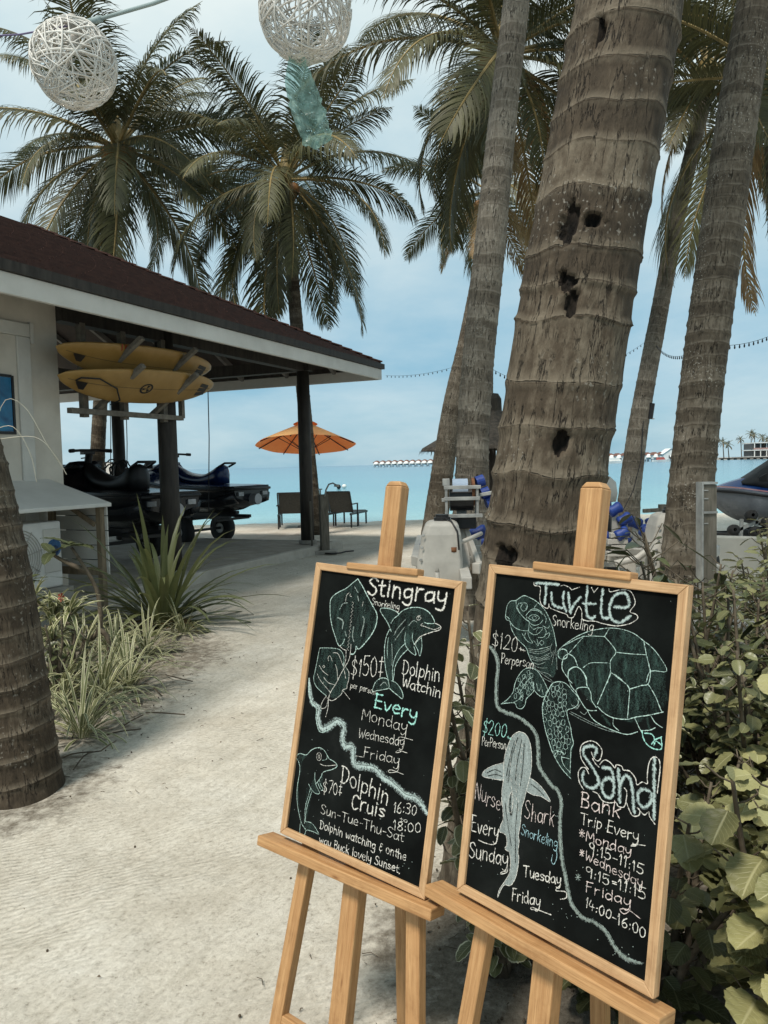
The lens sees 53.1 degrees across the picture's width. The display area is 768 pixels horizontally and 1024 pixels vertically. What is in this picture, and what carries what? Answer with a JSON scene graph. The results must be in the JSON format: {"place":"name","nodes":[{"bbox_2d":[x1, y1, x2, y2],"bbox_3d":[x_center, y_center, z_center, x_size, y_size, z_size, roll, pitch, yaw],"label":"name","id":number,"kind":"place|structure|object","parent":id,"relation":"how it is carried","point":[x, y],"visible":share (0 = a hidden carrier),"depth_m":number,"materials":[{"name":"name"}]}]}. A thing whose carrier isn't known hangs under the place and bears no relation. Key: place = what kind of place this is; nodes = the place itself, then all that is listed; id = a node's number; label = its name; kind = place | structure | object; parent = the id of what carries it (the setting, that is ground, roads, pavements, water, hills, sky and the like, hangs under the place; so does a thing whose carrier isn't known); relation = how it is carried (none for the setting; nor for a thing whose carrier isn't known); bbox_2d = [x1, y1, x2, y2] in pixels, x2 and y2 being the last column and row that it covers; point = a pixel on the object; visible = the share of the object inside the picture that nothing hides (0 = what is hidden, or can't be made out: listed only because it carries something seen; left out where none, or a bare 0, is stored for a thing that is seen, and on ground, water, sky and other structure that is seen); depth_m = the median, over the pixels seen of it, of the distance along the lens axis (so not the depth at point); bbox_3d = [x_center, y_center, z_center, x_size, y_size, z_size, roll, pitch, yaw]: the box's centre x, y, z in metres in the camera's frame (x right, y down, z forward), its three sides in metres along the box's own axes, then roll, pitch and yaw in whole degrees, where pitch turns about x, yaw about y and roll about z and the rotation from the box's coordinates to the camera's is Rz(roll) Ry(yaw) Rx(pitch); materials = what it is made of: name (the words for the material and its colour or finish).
{"place":"outdoors","nodes":[
{"label":"outdoors","id":0,"kind":"place"},
{"bbox_2d":[28,13,118,110],"bbox_3d":[-1.518,-2.208,3.770,0.408,0.434,0.411,-1,4,0],"label":"rattan lantern","id":1,"kind":"object","parent":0,"point":[71,40],"visible":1,"depth_m":3.68,"materials":[{"name":"white wicker"}]},
{"bbox_2d":[0,25,67,36],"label":"wire","id":2,"kind":"object","parent":1,"relation":"attached to","point":[30,32],"visible":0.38,"depth_m":3.76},
{"bbox_2d":[77,0,167,24],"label":"wire","id":3,"kind":"object","parent":1,"relation":"attached to","point":[94,20],"visible":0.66,"depth_m":3.71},
{"bbox_2d":[258,0,351,65],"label":"rattan lantern","id":4,"kind":"object","parent":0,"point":[285,48],"visible":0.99,"depth_m":3.42,"materials":[{"name":"white wicker"}]},
{"bbox_2d":[285,56,332,149],"bbox_3d":[-0.341,-1.885,3.507,0.213,0.451,0.132,-1,4,0],"label":"plastic strip","id":5,"kind":"object","parent":4,"relation":"hanging from","point":[307,104],"visible":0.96,"depth_m":3.51,"materials":[{"name":"teal"}]},
{"bbox_2d":[0,513,767,1023],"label":"sand ground","id":6,"kind":"structure","parent":0,"point":[194,889],"depth_m":2.95,"materials":[{"name":"sand"}]},
{"bbox_2d":[0,439,65,809],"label":"palm tree","id":7,"kind":"object","parent":6,"relation":"on","point":[31,769],"visible":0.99,"depth_m":3.54,"materials":[{"name":"brown plant"}]},
{"bbox_2d":[34,574,58,616],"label":"rosette plant","id":8,"kind":"object","parent":6,"relation":"on","point":[37,589],"visible":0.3,"depth_m":5.23,"materials":[{"name":"green plant"}]},
{"bbox_2d":[36,585,73,630],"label":"concrete plinth","id":9,"kind":"structure","parent":6,"relation":"on","point":[67,594],"depth_m":7.55,"materials":[{"name":"concrete"}]},
{"bbox_2d":[22,520,62,589],"bbox_3d":[-3.556,0.441,7.353,0.381,0.655,0.900,0,4,23],"label":"air conditioner","id":10,"kind":"object","parent":9,"relation":"on","point":[35,532],"visible":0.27,"depth_m":7.48,"materials":[{"name":"white plastic"}]},
{"bbox_2d":[37,588,83,670],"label":"rosette plant","id":11,"kind":"object","parent":6,"relation":"on","point":[50,612],"visible":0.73,"depth_m":5.21,"materials":[{"name":"green plant"}]},
{"bbox_2d":[41,601,87,685],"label":"rosette plant","id":12,"kind":"object","parent":6,"relation":"on","point":[50,634],"visible":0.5,"depth_m":5.22,"materials":[{"name":"green plant"}]},
{"bbox_2d":[42,593,92,697],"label":"shrub","id":13,"kind":"object","parent":6,"relation":"on","point":[55,665],"visible":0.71,"depth_m":5.01,"materials":[{"name":"green plant"}]},
{"bbox_2d":[38,591,100,686],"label":"rosette plant","id":14,"kind":"object","parent":6,"relation":"on","point":[69,607],"visible":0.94,"depth_m":5.23,"materials":[{"name":"green plant"}]},
{"bbox_2d":[32,537,110,666],"bbox_3d":[-2.453,0.708,5.677,0.869,1.057,0.423,-1,4,0],"label":"frangipani","id":15,"kind":"object","parent":6,"relation":"on","point":[50,554],"visible":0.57,"depth_m":5.64,"materials":[{"name":"green plant"}]},
{"bbox_2d":[46,621,119,724],"bbox_3d":[-2.039,1.090,4.867,0.868,0.758,0.962,-4,4,-32],"label":"spider plant","id":16,"kind":"object","parent":6,"relation":"on","point":[64,677],"visible":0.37,"depth_m":4.84,"materials":[{"name":"green plant"}]},
{"bbox_2d":[43,607,133,687],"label":"spider plant","id":17,"kind":"object","parent":6,"relation":"on","point":[86,643],"visible":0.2,"depth_m":5.51,"materials":[{"name":"green plant"}]},
{"bbox_2d":[44,605,134,657],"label":"spider plant","id":18,"kind":"object","parent":6,"relation":"on","point":[84,627],"visible":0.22,"depth_m":6.44,"materials":[{"name":"green plant"}]},
{"bbox_2d":[50,635,164,751],"bbox_3d":[-1.675,1.085,4.309,0.860,0.712,0.822,-3,4,-23],"label":"spider plant","id":19,"kind":"object","parent":6,"relation":"on","point":[85,721],"visible":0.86,"depth_m":4.35,"materials":[{"name":"green plant"}]},
{"bbox_2d":[105,462,113,475],"bbox_3d":[-7.375,-0.394,19.529,1.060,1.735,0.085,-1,4,0],"label":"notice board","id":20,"kind":"object","parent":6,"relation":"on","point":[107,470],"visible":0.08,"depth_m":19.45,"materials":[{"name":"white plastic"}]},
{"bbox_2d":[48,618,175,722],"bbox_3d":[-1.821,1.094,4.966,0.993,0.782,0.992,-1,4,0],"label":"spider plant","id":21,"kind":"object","parent":6,"relation":"on","point":[105,673],"visible":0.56,"depth_m":4.95,"materials":[{"name":"green plant"}]},
{"bbox_2d":[62,608,166,667],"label":"spider plant","id":22,"kind":"object","parent":6,"relation":"on","point":[116,625],"visible":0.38,"depth_m":6.02,"materials":[{"name":"green plant"}]},
{"bbox_2d":[56,660,192,769],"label":"fallen twigs","id":23,"kind":"object","parent":6,"relation":"on","point":[87,752],"visible":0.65,"depth_m":4.50,"materials":[{"name":"brown plant"}]},
{"bbox_2d":[77,610,201,706],"bbox_3d":[-1.776,1.052,5.239,0.951,0.709,1.004,-4,5,-39],"label":"spider plant","id":24,"kind":"object","parent":6,"relation":"on","point":[124,673],"visible":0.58,"depth_m":5.30,"materials":[{"name":"green plant"}]},
{"bbox_2d":[0,0,280,470],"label":"palm tree","id":25,"kind":"object","parent":6,"relation":"on","point":[102,224],"visible":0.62,"depth_m":16.79,"materials":[{"name":"green plant"}]},
{"bbox_2d":[94,599,197,665],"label":"spider plant","id":26,"kind":"object","parent":6,"relation":"on","point":[148,648],"visible":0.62,"depth_m":6.24,"materials":[{"name":"green plant"}]},
{"bbox_2d":[45,496,288,650],"bbox_3d":[-2.182,0.722,7.304,2.545,1.835,2.217,-5,5,-44],"label":"spider lily","id":27,"kind":"object","parent":6,"relation":"on","point":[160,581],"visible":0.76,"depth_m":7.14,"materials":[{"name":"green plant"}]},
{"bbox_2d":[141,593,221,642],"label":"spider plant","id":28,"kind":"object","parent":6,"relation":"on","point":[179,626],"visible":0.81,"depth_m":6.87,"materials":[{"name":"green plant"}]},
{"bbox_2d":[67,538,319,597],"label":"boathouse floor slab","id":29,"kind":"structure","parent":6,"relation":"on","point":[235,551],"depth_m":12.33,"materials":[{"name":"concrete"}]},
{"bbox_2d":[12,479,110,606],"bbox_3d":[-3.908,0.428,6.685,0.855,1.348,3.400,0,4,23],"label":"plant cover","id":30,"kind":"object","parent":29,"relation":"on","point":[52,498],"visible":0.75,"depth_m":8.04,"materials":[{"name":"white paint"}]},
{"bbox_2d":[72,525,160,559],"bbox_3d":[-4.432,0.450,11.831,3.208,0.582,1.300,1,4,38],"label":"beach trolley","id":31,"kind":"object","parent":29,"relation":"on","point":[125,533],"visible":0.31,"depth_m":11.34,"materials":[{"name":"metal"}]},
{"bbox_2d":[63,449,201,526],"bbox_3d":[-4.192,-0.380,11.577,3.470,1.167,1.365,1,4,38],"label":"jet ski","id":32,"kind":"object","parent":31,"relation":"on","point":[122,491],"visible":0.58,"depth_m":10.93,"materials":[{"name":"black plastic"}]},
{"bbox_2d":[0,215,384,584],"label":"boathouse","id":33,"kind":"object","parent":29,"relation":"on","point":[55,288],"visible":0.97,"depth_m":9.25,"materials":[{"name":"paint"}]},
{"bbox_2d":[0,333,24,520],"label":"door","id":34,"kind":"structure","parent":33,"relation":"in","point":[12,446],"depth_m":7.90,"materials":[{"name":"paint"}]},
{"bbox_2d":[0,398,65,481],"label":"dry stems","id":35,"kind":"object","parent":33,"relation":"attached to","point":[31,436],"visible":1,"depth_m":4.61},
{"bbox_2d":[110,408,110,469],"bbox_3d":[-5.677,-1.629,15.921,0.098,2.374,0.016,-1,4,0],"label":"hanging cord","id":36,"kind":"object","parent":33,"relation":"hanging from","point":[110,439],"visible":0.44,"depth_m":15.92,"materials":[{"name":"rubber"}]},
{"bbox_2d":[102,459,129,475],"bbox_3d":[-5.247,-0.757,15.124,0.626,0.624,0.178,-1,4,0],"label":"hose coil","id":37,"kind":"object","parent":33,"relation":"hanging from","point":[116,466],"visible":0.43,"depth_m":15.09,"materials":[{"name":"rubber"}]},
{"bbox_2d":[67,322,198,421],"bbox_3d":[-2.820,-1.654,9.226,0.791,1.060,1.970,0,4,23],"label":"surfboard rack","id":38,"kind":"object","parent":33,"relation":"attached to","point":[85,411],"visible":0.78,"depth_m":9.26,"materials":[{"name":"wood"}]},
{"bbox_2d":[55,342,210,375],"bbox_3d":[-2.826,-1.769,9.171,0.222,0.513,2.620,46,20,13],"label":"surfboard","id":39,"kind":"object","parent":38,"relation":"on","point":[95,355],"visible":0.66,"depth_m":8.73,"materials":[{"name":"plastic"}]},
{"bbox_2d":[57,368,213,404],"bbox_3d":[-2.776,-1.487,9.094,0.222,0.521,2.620,46,21,12],"label":"surfboard","id":40,"kind":"object","parent":38,"relation":"on","point":[116,385],"visible":0.94,"depth_m":8.81,"materials":[{"name":"plastic"}]},
{"bbox_2d":[207,372,209,511],"bbox_3d":[-3.009,-1.261,13.142,0.090,2.527,0.016,-1,4,0],"label":"hanging cord","id":41,"kind":"object","parent":33,"relation":"hanging from","point":[209,447],"visible":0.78,"depth_m":13.15,"materials":[{"name":"fabric"}]},
{"bbox_2d":[75,536,342,613],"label":"slab kerb","id":42,"kind":"structure","parent":6,"relation":"on","point":[211,574],"depth_m":11.16,"materials":[{"name":"concrete"}]},
{"bbox_2d":[181,511,250,541],"bbox_3d":[-4.069,0.307,15.403,3.208,0.652,1.300,1,4,32],"label":"beach trolley","id":43,"kind":"object","parent":6,"relation":"on","point":[221,523],"visible":0.63,"depth_m":14.83,"materials":[{"name":"metal"}]},
{"bbox_2d":[144,453,270,511],"bbox_3d":[-3.812,-0.590,15.174,3.470,1.167,1.366,1,4,32],"label":"jet ski","id":44,"kind":"object","parent":43,"relation":"on","point":[225,494],"visible":0.53,"depth_m":14.47,"materials":[{"name":"black plastic"}]},
{"bbox_2d":[276,492,299,528],"bbox_3d":[-2.282,-0.073,19.003,0.660,0.880,1.548,-2,4,-4],"label":"chair","id":45,"kind":"object","parent":6,"relation":"on","point":[288,502],"visible":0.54,"depth_m":18.36,"materials":[{"name":"metal"}]},
{"bbox_2d":[148,14,432,534],"bbox_3d":[-1.945,-4.617,16.590,5.660,10.407,6.063,0,4,24],"label":"palm tree","id":46,"kind":"object","parent":6,"relation":"on","point":[285,217],"visible":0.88,"depth_m":16.03,"materials":[{"name":"green plant"}]},
{"bbox_2d":[255,422,355,527],"bbox_3d":[-1.892,-0.931,18.778,2.448,2.642,2.411,-1,4,0],"label":"beach umbrella","id":47,"kind":"object","parent":6,"relation":"on","point":[286,441],"visible":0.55,"depth_m":19.18,"materials":[{"name":"orange fabric"}]},
{"bbox_2d":[309,501,312,545],"bbox_3d":[-1.246,0.267,13.240,0.300,0.900,0.160,-1,4,0],"label":"thin pole","id":48,"kind":"object","parent":6,"relation":"on","point":[310,507],"visible":0.45,"depth_m":13.22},
{"bbox_2d":[315,482,338,554],"bbox_3d":[-0.989,0.108,13.100,0.485,1.223,0.340,-1,4,0],"label":"beach shower","id":49,"kind":"object","parent":6,"relation":"on","point":[324,524],"visible":0.91,"depth_m":13.07,"materials":[{"name":"metal"}]},
{"bbox_2d":[325,550,353,553],"bbox_3d":[-0.732,0.685,13.050,0.561,0.024,0.148,-4,4,-34],"label":"garden hose","id":50,"kind":"object","parent":6,"relation":"on","point":[341,552],"visible":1,"depth_m":12.97,"materials":[{"name":"black plastic"}]},
{"bbox_2d":[326,491,367,527],"bbox_3d":[-0.907,-0.104,18.982,0.660,0.880,1.548,0,4,14],"label":"chair","id":51,"kind":"object","parent":6,"relation":"on","point":[339,501],"visible":0.88,"depth_m":18.40,"materials":[{"name":"metal"}]},
{"bbox_2d":[257,481,444,1023],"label":"easel","id":52,"kind":"object","parent":6,"relation":"on","point":[413,913],"visible":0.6,"depth_m":1.81,"materials":[{"name":"brown wood"}]},
{"bbox_2d":[280,562,466,899],"bbox_3d":[-0.039,0.481,1.820,0.453,0.685,0.021,4,-5,40],"label":"chalkboard","id":53,"kind":"object","parent":52,"relation":"on","point":[364,785],"visible":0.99,"depth_m":1.80,"materials":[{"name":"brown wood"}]},
{"bbox_2d":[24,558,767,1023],"bbox_3d":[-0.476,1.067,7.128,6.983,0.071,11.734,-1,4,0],"label":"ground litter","id":54,"kind":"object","parent":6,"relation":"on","point":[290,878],"visible":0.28,"depth_m":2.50,"materials":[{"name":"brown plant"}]},
{"bbox_2d":[411,474,491,588],"bbox_3d":[0.728,0.331,7.383,1.700,1.398,3.300,-1,4,4],"label":"boat trailer","id":55,"kind":"object","parent":6,"relation":"on","point":[446,543],"visible":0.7,"depth_m":6.39,"materials":[{"name":"grey plastic"}]},
{"bbox_2d":[419,393,501,490],"bbox_3d":[2.113,-0.891,14.968,2.889,2.840,2.867,-1,4,0],"label":"thatched parasol","id":56,"kind":"object","parent":6,"relation":"on","point":[496,411],"visible":0.32,"depth_m":14.68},
{"bbox_2d":[379,104,549,487],"bbox_3d":[2.456,-5.006,19.711,4.972,10.580,4.725,-1,4,0],"label":"palm tree","id":57,"kind":"object","parent":6,"relation":"on","point":[420,242],"visible":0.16,"depth_m":20.11,"materials":[{"name":"green plant"}]},
{"bbox_2d":[436,604,530,979],"bbox_3d":[0.321,0.811,2.247,0.392,1.137,0.588,2,5,39],"label":"shrub","id":58,"kind":"object","parent":6,"relation":"on","point":[505,958],"visible":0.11,"depth_m":2.16,"materials":[{"name":"green plant"}]},
{"bbox_2d":[293,0,685,534],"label":"palm tree","id":59,"kind":"object","parent":6,"relation":"on","point":[461,111],"visible":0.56,"depth_m":11.84,"materials":[{"name":"green plant"}]},
{"bbox_2d":[452,0,528,620],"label":"palm tree","id":60,"kind":"object","parent":6,"relation":"on","point":[474,409],"visible":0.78,"depth_m":7.26,"materials":[{"name":"brown plant"}]},
{"bbox_2d":[424,482,675,1023],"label":"easel","id":61,"kind":"object","parent":6,"relation":"on","point":[553,966],"visible":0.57,"depth_m":1.48,"materials":[{"name":"brown wood"}]},
{"bbox_2d":[457,564,693,998],"bbox_3d":[0.340,0.457,1.457,0.021,0.683,0.448,9,-4,-40],"label":"chalkboard","id":62,"kind":"object","parent":61,"relation":"on","point":[567,833],"visible":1,"depth_m":1.42,"materials":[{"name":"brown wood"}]},
{"bbox_2d":[437,0,683,886],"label":"palm tree","id":63,"kind":"object","parent":6,"relation":"on","point":[583,260],"visible":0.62,"depth_m":2.49,"materials":[{"name":"brown plant"}]},
{"bbox_2d":[604,501,658,572],"bbox_3d":[1.999,0.447,6.881,0.872,1.170,0.401,2,5,41],"label":"boat cradle","id":64,"kind":"object","parent":6,"relation":"on","point":[616,508],"visible":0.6,"depth_m":6.82,"materials":[{"name":"grey plastic"}]},
{"bbox_2d":[642,504,665,512],"bbox_3d":[2.852,0.430,8.046,0.281,1.020,0.060,-1,4,0],"label":"mooring stake","id":65,"kind":"object","parent":6,"relation":"on","point":[660,508],"visible":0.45,"depth_m":7.99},
{"bbox_2d":[604,507,723,580],"bbox_3d":[2.749,0.426,7.693,1.700,1.075,3.300,-1,4,4],"label":"boat trailer","id":66,"kind":"object","parent":6,"relation":"on","point":[651,525],"visible":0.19,"depth_m":6.74,"materials":[{"name":"grey plastic"}]},
{"bbox_2d":[562,742,767,1023],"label":"shrub","id":67,"kind":"object","parent":6,"relation":"on","point":[682,992],"visible":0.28,"depth_m":1.93,"materials":[{"name":"green plant"}]},
{"bbox_2d":[605,536,751,815],"bbox_3d":[1.036,0.720,3.217,0.858,1.168,0.830,-1,4,0],"label":"shrub","id":68,"kind":"object","parent":6,"relation":"on","point":[720,577],"visible":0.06,"depth_m":3.04,"materials":[{"name":"green plant"}]},
{"bbox_2d":[604,514,767,841],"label":"oleander bush","id":69,"kind":"object","parent":6,"relation":"on","point":[699,755],"visible":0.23,"depth_m":2.75,"materials":[{"name":"green plant"}]},
{"bbox_2d":[675,672,698,810],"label":"shrub","id":70,"kind":"object","parent":6,"relation":"on","point":[685,710],"visible":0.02,"depth_m":2.43,"materials":[{"name":"green plant"}]},
{"bbox_2d":[617,0,767,547],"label":"palm tree","id":71,"kind":"object","parent":6,"relation":"on","point":[695,128],"visible":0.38,"depth_m":12.81,"materials":[{"name":"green plant"}]},
{"bbox_2d":[623,420,643,508],"bbox_3d":[4.132,-0.778,12.745,0.448,1.550,0.041,-3,4,-20],"label":"lamp cable","id":72,"kind":"object","parent":71,"relation":"hanging from","point":[639,466],"visible":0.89,"depth_m":12.77,"materials":[{"name":"black plastic"}]},
{"bbox_2d":[648,403,654,418],"bbox_3d":[4.407,-1.681,12.827,0.226,0.272,0.090,-1,4,0],"label":"spotlight","id":73,"kind":"object","parent":71,"relation":"attached to","point":[651,410],"visible":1,"depth_m":12.79,"materials":[{"name":"black plastic"}]},
{"bbox_2d":[656,346,681,358],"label":"string lights","id":74,"kind":"object","parent":71,"relation":"hanging from","point":[657,347],"visible":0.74,"depth_m":10.26,"materials":[{"name":"black plastic"}]},
{"bbox_2d":[696,482,717,619],"bbox_3d":[2.366,0.444,5.640,0.112,1.330,0.113,-1,4,0],"label":"post","id":75,"kind":"object","parent":6,"relation":"on","point":[706,518],"visible":0.66,"depth_m":5.58,"materials":[{"name":"metal"}]},
{"bbox_2d":[648,0,767,315],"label":"palm tree","id":76,"kind":"object","parent":6,"relation":"on","point":[706,25],"visible":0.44,"depth_m":11.08,"materials":[{"name":"green plant"}]},
{"bbox_2d":[656,567,767,847],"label":"shrub","id":77,"kind":"object","parent":6,"relation":"on","point":[735,706],"visible":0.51,"depth_m":2.43,"materials":[{"name":"green plant"}]},
{"bbox_2d":[659,0,767,619],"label":"palm tree","id":78,"kind":"object","parent":6,"relation":"on","point":[696,440],"visible":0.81,"depth_m":6.08,"materials":[{"name":"brown plant"}]},
{"bbox_2d":[729,337,766,349],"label":"string lights","id":79,"kind":"object","parent":78,"relation":"attached to","point":[749,343],"visible":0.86,"depth_m":6.88,"materials":[{"name":"white plastic"}]},
{"bbox_2d":[678,761,767,1023],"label":"shrub","id":80,"kind":"object","parent":6,"relation":"on","point":[741,965],"visible":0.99,"depth_m":1.59,"materials":[{"name":"green plant"}]},
{"bbox_2d":[689,619,765,727],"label":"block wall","id":81,"kind":"structure","parent":6,"relation":"on","point":[739,625],"depth_m":4.07,"materials":[{"name":"concrete"}]},
{"bbox_2d":[687,570,767,736],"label":"shrub","id":82,"kind":"object","parent":6,"relation":"on","point":[745,639],"visible":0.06,"depth_m":3.56,"materials":[{"name":"green plant"}]},
{"bbox_2d":[699,518,767,619],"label":"shrub","id":83,"kind":"object","parent":6,"relation":"on","point":[763,551],"visible":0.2,"depth_m":4.68,"materials":[{"name":"green plant"}]},
{"bbox_2d":[713,620,767,849],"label":"shrub","id":84,"kind":"object","parent":6,"relation":"on","point":[722,760],"visible":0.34,"depth_m":2.21,"materials":[{"name":"green plant"}]},
{"bbox_2d":[717,535,766,577],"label":"garden wall","id":85,"kind":"structure","parent":6,"relation":"on","point":[729,544],"depth_m":9.52,"materials":[{"name":"paint"}]},
{"bbox_2d":[717,526,766,536],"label":"beach trolley","id":86,"kind":"object","parent":6,"relation":"on","point":[725,533],"visible":0.16,"depth_m":13.61,"materials":[{"name":"metal"}]},
{"bbox_2d":[717,460,767,525],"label":"jet ski","id":87,"kind":"object","parent":86,"relation":"on","point":[738,498],"visible":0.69,"depth_m":13.45,"materials":[{"name":"black plastic"}]},
{"bbox_2d":[719,563,767,744],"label":"shrub","id":88,"kind":"object","parent":6,"relation":"on","point":[764,603],"visible":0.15,"depth_m":3.10,"materials":[{"name":"green plant"}]},
{"bbox_2d":[745,561,767,725],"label":"oleander bush","id":89,"kind":"object","parent":6,"relation":"on","point":[751,643],"visible":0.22,"depth_m":2.89,"materials":[{"name":"green plant"}]},
{"bbox_2d":[0,0,767,468],"label":"sky","id":90,"kind":"structure","parent":0,"point":[414,312],"materials":[{"name":"blue"}]},
{"bbox_2d":[159,456,767,524],"bbox_3d":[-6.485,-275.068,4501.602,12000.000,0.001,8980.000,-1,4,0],"label":"sea","id":91,"kind":"structure","parent":0,"point":[366,485],"depth_m":73.86,"materials":[{"name":"liquid"}]},
{"bbox_2d":[609,458,622,462],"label":"motor boat","id":92,"kind":"object","parent":91,"relation":"on","point":[615,460],"visible":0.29,"depth_m":328.48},
{"bbox_2d":[645,452,651,461],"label":"water villa","id":93,"kind":"object","parent":91,"relation":"in","point":[647,455],"visible":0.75,"depth_m":445.32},
{"bbox_2d":[648,452,658,460],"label":"water villa","id":94,"kind":"object","parent":91,"relation":"in","point":[654,455],"visible":0.71,"depth_m":442.38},
{"bbox_2d":[652,457,669,461],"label":"motor boat","id":95,"kind":"object","parent":91,"relation":"on","point":[660,459],"visible":1,"depth_m":378.42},
{"bbox_2d":[661,448,671,459],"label":"gabled hall","id":96,"kind":"structure","parent":91,"relation":"on","point":[666,453],"depth_m":435.12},
{"bbox_2d":[719,457,767,459],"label":"jetty","id":97,"kind":"object","parent":91,"relation":"in","point":[742,458],"visible":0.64,"depth_m":407.30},
{"bbox_2d":[604,476,624,570],"bbox_3d":[2.784,0.203,9.534,0.504,1.306,0.360,-1,4,0],"label":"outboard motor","id":98,"kind":"object","parent":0,"point":[611,483],"visible":0.15,"depth_m":9.41,"materials":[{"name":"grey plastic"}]},
{"bbox_2d":[717,456,767,459],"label":"island terrain","id":99,"kind":"structure","parent":0,"point":[738,457],"depth_m":411.31,"materials":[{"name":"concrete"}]},
{"bbox_2d":[718,438,727,457],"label":"palm tree","id":100,"kind":"object","parent":99,"relation":"on","point":[722,440],"visible":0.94,"depth_m":400.76,"materials":[{"name":"green plant"}]},
{"bbox_2d":[724,441,733,457],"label":"palm tree","id":101,"kind":"object","parent":99,"relation":"on","point":[728,443],"visible":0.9,"depth_m":403.77,"materials":[{"name":"green plant"}]},
{"bbox_2d":[742,442,767,456],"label":"pavilion","id":102,"kind":"structure","parent":99,"relation":"on","point":[753,449],"depth_m":421.07,"materials":[{"name":"white paint"}]},
{"bbox_2d":[727,510,767,535],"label":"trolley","id":103,"kind":"object","parent":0,"point":[733,529],"visible":0.79,"depth_m":12.97,"materials":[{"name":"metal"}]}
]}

